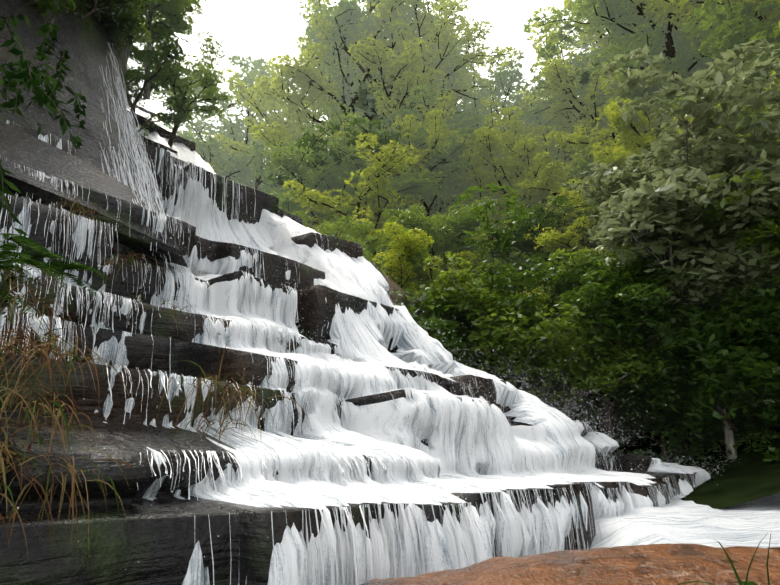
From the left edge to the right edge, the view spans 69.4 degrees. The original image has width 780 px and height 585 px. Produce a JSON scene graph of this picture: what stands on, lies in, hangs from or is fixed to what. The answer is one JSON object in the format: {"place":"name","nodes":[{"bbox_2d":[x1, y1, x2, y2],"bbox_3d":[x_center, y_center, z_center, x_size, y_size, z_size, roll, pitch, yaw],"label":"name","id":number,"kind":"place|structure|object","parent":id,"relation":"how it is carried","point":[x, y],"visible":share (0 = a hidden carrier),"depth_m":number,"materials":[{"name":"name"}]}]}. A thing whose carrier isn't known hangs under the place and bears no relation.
{"place":"outdoors","nodes":[
{"label":"outdoors","id":0,"kind":"place"},
{"bbox_2d":[0,174,187,266],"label":"slab","id":1,"kind":"structure","parent":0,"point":[134,240],"depth_m":7.12,"materials":[{"name":"grey stone"}]},
{"bbox_2d":[0,120,179,250],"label":"rock ledge","id":2,"kind":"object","parent":1,"relation":"on","point":[21,148],"depth_m":7.12,"materials":[{"name":"grey stone"}]},
{"bbox_2d":[20,0,220,147],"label":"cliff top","id":3,"kind":"structure","parent":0,"point":[113,14],"depth_m":14.11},
{"bbox_2d":[124,0,232,128],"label":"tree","id":4,"kind":"object","parent":3,"relation":"attached to","point":[173,7],"visible":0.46,"depth_m":15.61,"materials":[{"name":"green plant"}]},
{"bbox_2d":[128,0,607,163],"label":"sky","id":5,"kind":"structure","parent":0,"point":[267,29],"materials":[{"name":"white"}]},
{"bbox_2d":[0,15,778,584],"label":"twig stems","id":6,"kind":"object","parent":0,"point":[68,129],"visible":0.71,"depth_m":4.08,"materials":[{"name":"green plant"}]},
{"bbox_2d":[0,14,86,291],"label":"leafy branch","id":7,"kind":"object","parent":6,"relation":"attached to","point":[35,81],"visible":0.98,"depth_m":6.17,"materials":[{"name":"green plant"}]},
{"bbox_2d":[0,233,757,584],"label":"ferns and leaf sprays","id":8,"kind":"object","parent":6,"relation":"on","point":[34,251],"visible":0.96,"depth_m":3.65,"materials":[{"name":"green plant"}]},
{"bbox_2d":[395,181,779,464],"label":"bushes","id":9,"kind":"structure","parent":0,"point":[703,364],"depth_m":11.05,"materials":[{"name":"green plant"}]},
{"bbox_2d":[711,426,779,452],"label":"broad leaf foliage","id":10,"kind":"object","parent":9,"relation":"attached to","point":[740,441],"visible":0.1,"depth_m":10.50,"materials":[{"name":"green plant"}]},
{"bbox_2d":[562,38,779,459],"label":"tree","id":11,"kind":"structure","parent":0,"point":[716,258],"depth_m":10.37,"materials":[{"name":"green plant"}]},
{"bbox_2d":[590,492,779,548],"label":"river water","id":12,"kind":"structure","parent":0,"point":[752,523],"depth_m":5.81,"materials":[{"name":"white liquid"}]},
{"bbox_2d":[614,407,779,508],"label":"grassy bank","id":13,"kind":"structure","parent":0,"point":[748,477],"depth_m":9.00,"materials":[{"name":"green plant"}]},
{"bbox_2d":[162,62,275,188],"bbox_3d":[-11.242,-6.359,38.937,9.940,19.547,15.354,0,-14,1],"label":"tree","id":14,"kind":"object","parent":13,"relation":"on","point":[230,174],"visible":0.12,"depth_m":36.62,"materials":[{"name":"green plant"}]},
{"bbox_2d":[137,54,294,190],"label":"foliage leaf broad trees","id":15,"kind":"object","parent":14,"relation":"on","point":[239,135],"visible":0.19,"depth_m":36.32,"materials":[{"name":"green plant"}]},
{"bbox_2d":[207,0,779,320],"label":"tree","id":16,"kind":"object","parent":13,"relation":"on","point":[416,63],"visible":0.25,"depth_m":27.56,"materials":[{"name":"green plant"}]},
{"bbox_2d":[213,0,779,419],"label":"tree","id":17,"kind":"object","parent":13,"relation":"on","point":[467,120],"visible":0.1,"depth_m":16.56,"materials":[{"name":"green plant"}]},
{"bbox_2d":[225,0,776,276],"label":"forest trunk bark","id":18,"kind":"object","parent":13,"relation":"on","point":[670,51],"visible":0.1,"depth_m":27.07,"materials":[{"name":"green plant"}]},
{"bbox_2d":[312,0,755,175],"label":"pale trunk bark","id":19,"kind":"object","parent":13,"relation":"on","point":[345,48],"visible":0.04,"depth_m":30.36,"materials":[{"name":"green plant"}]},
{"bbox_2d":[298,0,778,189],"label":"tree","id":20,"kind":"object","parent":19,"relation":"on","point":[655,35],"visible":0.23,"depth_m":23.10,"materials":[{"name":"green plant"}]},
{"label":"ground","id":21,"kind":"structure","parent":0,"visible":0},
{"bbox_2d":[0,106,696,584],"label":"rock ledges","id":22,"kind":"object","parent":21,"relation":"on","point":[144,542],"visible":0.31,"depth_m":3.84,"materials":[{"name":"grey stone"}]},
{"bbox_2d":[0,0,164,212],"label":"cliff wall","id":23,"kind":"structure","parent":22,"relation":"on","point":[88,50],"depth_m":9.21,"materials":[{"name":"grey stone"}]},
{"bbox_2d":[90,43,180,294],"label":"waterfall","id":24,"kind":"structure","parent":23,"relation":"attached to","point":[144,178],"depth_m":9.01,"materials":[{"name":"liquid"}]},
{"bbox_2d":[29,0,190,99],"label":"tree","id":25,"kind":"object","parent":22,"relation":"on","point":[147,93],"visible":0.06,"depth_m":14.27,"materials":[{"name":"plant"}]},
{"bbox_2d":[0,121,705,584],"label":"water threads","id":26,"kind":"object","parent":22,"relation":"on","point":[344,405],"visible":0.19,"depth_m":5.31,"materials":[{"name":"white liquid"}]},
{"bbox_2d":[0,81,710,584],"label":"waterfall water","id":27,"kind":"structure","parent":22,"relation":"on","point":[388,423],"depth_m":5.91,"materials":[{"name":"white liquid"}]},
{"bbox_2d":[0,169,778,584],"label":"dry grass tufts","id":28,"kind":"object","parent":22,"relation":"on","point":[6,349],"visible":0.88,"depth_m":2.81,"materials":[{"name":"plant"}]},
{"bbox_2d":[0,199,770,584],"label":"green grass and vines","id":29,"kind":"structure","parent":28,"relation":"on","point":[224,423],"depth_m":2.62,"materials":[{"name":"green plant"}]},
{"bbox_2d":[11,87,728,577],"bbox_3d":[-4.924,-3.675,13.216,22.019,19.292,19.104,-12,-18,39],"label":"water spray","id":30,"kind":"object","parent":21,"relation":"on","point":[423,385],"visible":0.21,"depth_m":8.00,"materials":[{"name":"white liquid"}]},
{"bbox_2d":[255,15,778,415],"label":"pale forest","id":31,"kind":"object","parent":21,"relation":"on","point":[568,407],"depth_m":12.61,"materials":[{"name":"green plant"}]},
{"bbox_2d":[263,22,779,453],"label":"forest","id":32,"kind":"object","parent":21,"relation":"on","point":[651,298],"depth_m":13.81,"materials":[{"name":"green plant"}]},
{"bbox_2d":[367,260,405,304],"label":"bank rocks","id":33,"kind":"object","parent":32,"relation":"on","point":[393,286],"visible":0.06,"depth_m":13.10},
{"bbox_2d":[282,49,779,358],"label":"tree","id":34,"kind":"object","parent":32,"relation":"attached to","point":[616,160],"visible":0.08,"depth_m":20.46,"materials":[{"name":"green plant"}]},
{"bbox_2d":[360,543,779,584],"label":"boulder","id":35,"kind":"object","parent":21,"relation":"on","point":[665,564],"visible":0.98,"depth_m":2.30,"materials":[{"name":"brown stone"}]}
]}

